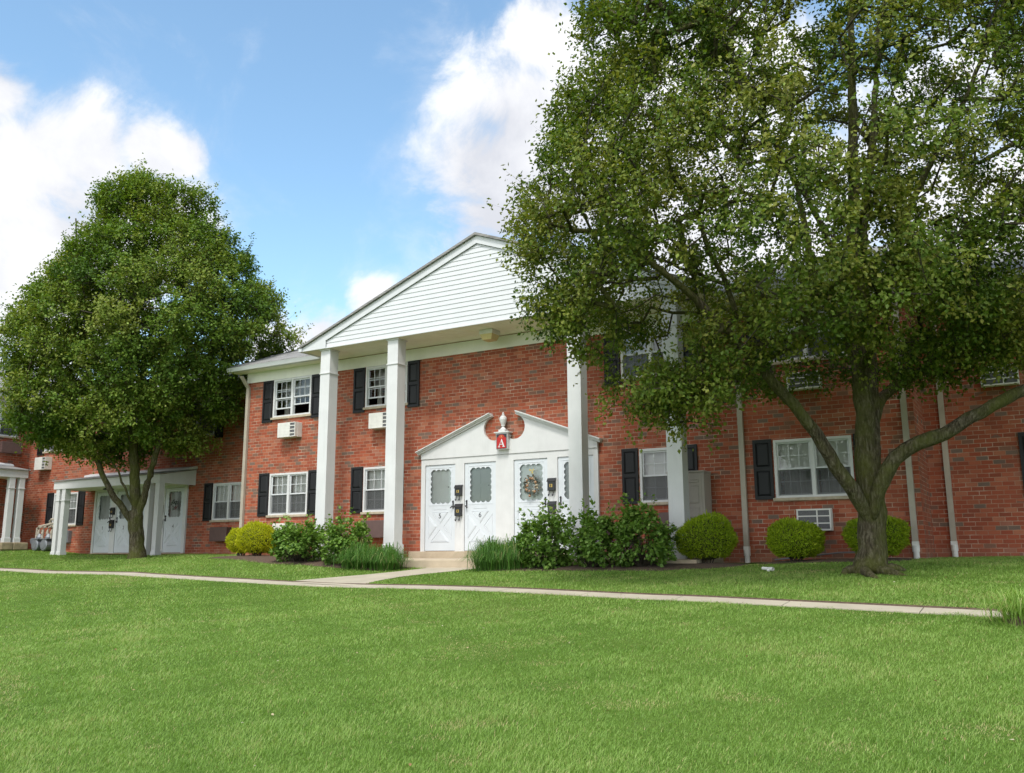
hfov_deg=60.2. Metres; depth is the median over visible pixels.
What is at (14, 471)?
apartment building
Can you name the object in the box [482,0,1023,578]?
pear tree
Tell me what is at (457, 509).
mailbox
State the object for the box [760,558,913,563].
mulch bed
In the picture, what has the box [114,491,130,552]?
door
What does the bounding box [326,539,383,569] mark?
grass clump
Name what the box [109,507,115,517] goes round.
mailbox
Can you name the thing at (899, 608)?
sidewalk
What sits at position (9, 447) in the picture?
air conditioner
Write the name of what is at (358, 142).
sky
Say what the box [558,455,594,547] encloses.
door
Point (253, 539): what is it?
globe shrub
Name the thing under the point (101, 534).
door
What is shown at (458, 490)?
mailbox
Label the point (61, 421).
window
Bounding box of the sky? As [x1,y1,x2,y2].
[0,0,1023,379]
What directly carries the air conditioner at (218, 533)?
attached to the apartment building at (74, 497)
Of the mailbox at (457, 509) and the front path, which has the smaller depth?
the front path
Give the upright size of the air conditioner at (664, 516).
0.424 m
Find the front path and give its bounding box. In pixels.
[290,568,474,585]
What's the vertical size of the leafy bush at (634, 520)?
1.481 m
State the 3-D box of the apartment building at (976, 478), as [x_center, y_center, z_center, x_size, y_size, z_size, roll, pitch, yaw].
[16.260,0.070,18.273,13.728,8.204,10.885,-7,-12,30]
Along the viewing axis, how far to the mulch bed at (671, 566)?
15.93 m
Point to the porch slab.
(435, 562)
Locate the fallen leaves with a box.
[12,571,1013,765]
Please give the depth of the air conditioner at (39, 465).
31.73 m
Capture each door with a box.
[93,492,111,552]
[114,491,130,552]
[162,487,183,551]
[425,464,454,550]
[465,462,495,550]
[514,458,547,539]
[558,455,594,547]
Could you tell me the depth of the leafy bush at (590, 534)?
16.41 m
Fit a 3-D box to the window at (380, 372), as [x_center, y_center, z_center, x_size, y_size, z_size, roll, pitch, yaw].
[-3.110,0.015,22.583,1.445,1.118,0.426,-7,-12,30]
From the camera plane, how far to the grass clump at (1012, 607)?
8.07 m
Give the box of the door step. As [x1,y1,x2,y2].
[408,551,563,557]
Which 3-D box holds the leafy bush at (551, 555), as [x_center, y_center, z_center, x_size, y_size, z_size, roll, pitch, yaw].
[0.571,2.895,17.176,1.274,1.425,1.214,-7,-12,30]
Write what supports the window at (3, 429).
in the apartment building at (14, 471)
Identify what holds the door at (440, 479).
in the apartment building at (464, 374)
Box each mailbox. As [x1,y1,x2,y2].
[108,520,113,531]
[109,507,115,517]
[454,485,462,500]
[454,504,461,520]
[546,478,555,495]
[547,501,555,514]
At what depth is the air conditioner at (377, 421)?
22.09 m
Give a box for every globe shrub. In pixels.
[224,526,249,555]
[235,520,275,555]
[674,509,738,562]
[764,516,825,560]
[840,515,911,555]
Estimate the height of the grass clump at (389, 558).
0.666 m
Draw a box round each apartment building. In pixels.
[0,367,81,550]
[4,370,384,555]
[226,232,939,562]
[910,242,1023,556]
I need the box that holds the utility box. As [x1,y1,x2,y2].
[66,530,71,542]
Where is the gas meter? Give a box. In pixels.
[30,518,53,550]
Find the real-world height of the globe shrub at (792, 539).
0.902 m
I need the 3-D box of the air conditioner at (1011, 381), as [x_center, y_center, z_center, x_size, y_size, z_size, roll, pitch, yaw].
[9.194,-0.205,16.651,0.642,0.392,0.177,-7,-12,30]
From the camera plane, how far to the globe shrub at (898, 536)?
14.84 m
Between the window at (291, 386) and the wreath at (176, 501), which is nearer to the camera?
the window at (291, 386)
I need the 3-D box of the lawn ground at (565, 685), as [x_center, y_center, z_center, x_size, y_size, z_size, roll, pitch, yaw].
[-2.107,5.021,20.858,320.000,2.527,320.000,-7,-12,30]
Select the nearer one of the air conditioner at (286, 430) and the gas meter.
the air conditioner at (286, 430)
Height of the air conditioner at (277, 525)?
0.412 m
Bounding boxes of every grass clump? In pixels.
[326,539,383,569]
[350,542,413,570]
[456,535,515,570]
[483,533,538,570]
[958,583,1023,627]
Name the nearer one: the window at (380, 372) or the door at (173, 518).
the window at (380, 372)
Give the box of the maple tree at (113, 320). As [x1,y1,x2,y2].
[0,153,314,558]
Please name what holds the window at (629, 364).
in the apartment building at (464, 374)
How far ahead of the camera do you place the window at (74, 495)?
30.86 m
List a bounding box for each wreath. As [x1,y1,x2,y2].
[171,500,177,509]
[522,469,540,496]
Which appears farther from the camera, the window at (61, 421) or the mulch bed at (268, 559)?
the window at (61, 421)
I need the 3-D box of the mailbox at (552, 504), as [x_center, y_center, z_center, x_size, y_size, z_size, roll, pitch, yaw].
[0.869,2.707,19.350,0.200,0.385,0.108,-7,-12,30]
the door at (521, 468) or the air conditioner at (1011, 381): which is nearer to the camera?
the air conditioner at (1011, 381)
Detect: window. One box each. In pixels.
[0,406,18,438]
[42,421,61,453]
[50,492,77,526]
[196,401,214,437]
[209,482,240,521]
[266,471,307,517]
[270,375,311,419]
[360,466,384,514]
[363,362,407,409]
[619,327,662,381]
[638,447,667,505]
[769,302,846,365]
[773,435,853,500]
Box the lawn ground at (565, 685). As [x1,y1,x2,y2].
[0,550,1023,772]
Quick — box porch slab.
[319,557,723,567]
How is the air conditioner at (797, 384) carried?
attached to the apartment building at (464, 374)
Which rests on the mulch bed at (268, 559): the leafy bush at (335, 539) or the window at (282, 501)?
the leafy bush at (335, 539)
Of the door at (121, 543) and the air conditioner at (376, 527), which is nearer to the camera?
the air conditioner at (376, 527)
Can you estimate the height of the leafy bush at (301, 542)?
1.271 m
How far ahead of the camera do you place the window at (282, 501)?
23.65 m
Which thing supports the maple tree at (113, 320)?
on the lawn ground at (565, 685)
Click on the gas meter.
(39, 542)
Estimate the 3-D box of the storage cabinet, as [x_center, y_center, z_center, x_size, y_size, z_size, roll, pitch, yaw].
[3.550,2.548,17.563,0.779,1.700,0.473,-7,-12,30]
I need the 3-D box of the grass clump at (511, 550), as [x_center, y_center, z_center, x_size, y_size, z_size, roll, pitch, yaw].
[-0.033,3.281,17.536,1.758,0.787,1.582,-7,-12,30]
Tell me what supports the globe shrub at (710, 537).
on the mulch bed at (671, 566)
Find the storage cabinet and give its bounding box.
[666,470,711,557]
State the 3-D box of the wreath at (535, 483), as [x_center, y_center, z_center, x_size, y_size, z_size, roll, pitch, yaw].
[0.444,2.148,19.703,0.485,0.638,0.125,-5,-12,25]
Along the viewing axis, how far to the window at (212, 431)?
27.95 m
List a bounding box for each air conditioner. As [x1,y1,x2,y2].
[0,441,22,453]
[34,457,52,470]
[209,527,231,540]
[272,523,296,529]
[277,422,301,438]
[361,520,383,537]
[368,412,385,429]
[658,512,668,527]
[786,370,822,390]
[796,508,833,530]
[980,366,1019,387]
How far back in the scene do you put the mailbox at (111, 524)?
29.36 m
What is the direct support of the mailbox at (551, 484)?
attached to the apartment building at (464, 374)
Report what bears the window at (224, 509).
in the apartment building at (74, 497)
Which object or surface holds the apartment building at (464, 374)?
on the lawn ground at (565, 685)
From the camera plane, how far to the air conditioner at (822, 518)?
16.40 m
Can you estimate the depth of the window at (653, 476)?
18.44 m
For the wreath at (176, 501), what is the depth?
27.94 m
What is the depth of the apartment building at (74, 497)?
28.14 m
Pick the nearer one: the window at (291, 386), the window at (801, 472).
the window at (801, 472)
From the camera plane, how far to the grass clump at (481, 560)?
17.47 m
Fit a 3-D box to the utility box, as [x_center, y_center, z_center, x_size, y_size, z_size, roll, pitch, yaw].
[-15.434,5.201,30.581,0.320,0.420,0.149,-7,-12,30]
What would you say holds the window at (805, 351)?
in the apartment building at (464, 374)
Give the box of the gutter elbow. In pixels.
[762,567,773,570]
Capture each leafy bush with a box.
[268,510,332,561]
[315,505,372,565]
[513,499,577,569]
[557,495,623,567]
[608,490,680,566]
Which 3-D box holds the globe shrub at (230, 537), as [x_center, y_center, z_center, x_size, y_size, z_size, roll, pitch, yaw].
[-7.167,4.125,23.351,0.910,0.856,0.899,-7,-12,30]
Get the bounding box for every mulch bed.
[211,555,410,570]
[487,563,746,570]
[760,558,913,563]
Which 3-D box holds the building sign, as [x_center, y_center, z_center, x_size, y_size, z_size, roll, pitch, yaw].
[-0.215,1.262,20.248,0.298,0.366,0.121,-7,-12,30]
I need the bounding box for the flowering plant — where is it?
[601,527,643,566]
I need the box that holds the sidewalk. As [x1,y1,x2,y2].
[0,568,1016,617]
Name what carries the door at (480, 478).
in the apartment building at (464, 374)
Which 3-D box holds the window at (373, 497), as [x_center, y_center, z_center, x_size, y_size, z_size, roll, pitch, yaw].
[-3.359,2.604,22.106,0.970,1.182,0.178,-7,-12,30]
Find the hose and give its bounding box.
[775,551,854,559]
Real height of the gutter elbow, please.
0.076 m
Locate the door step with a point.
(438, 554)
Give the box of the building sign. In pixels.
[496,433,508,449]

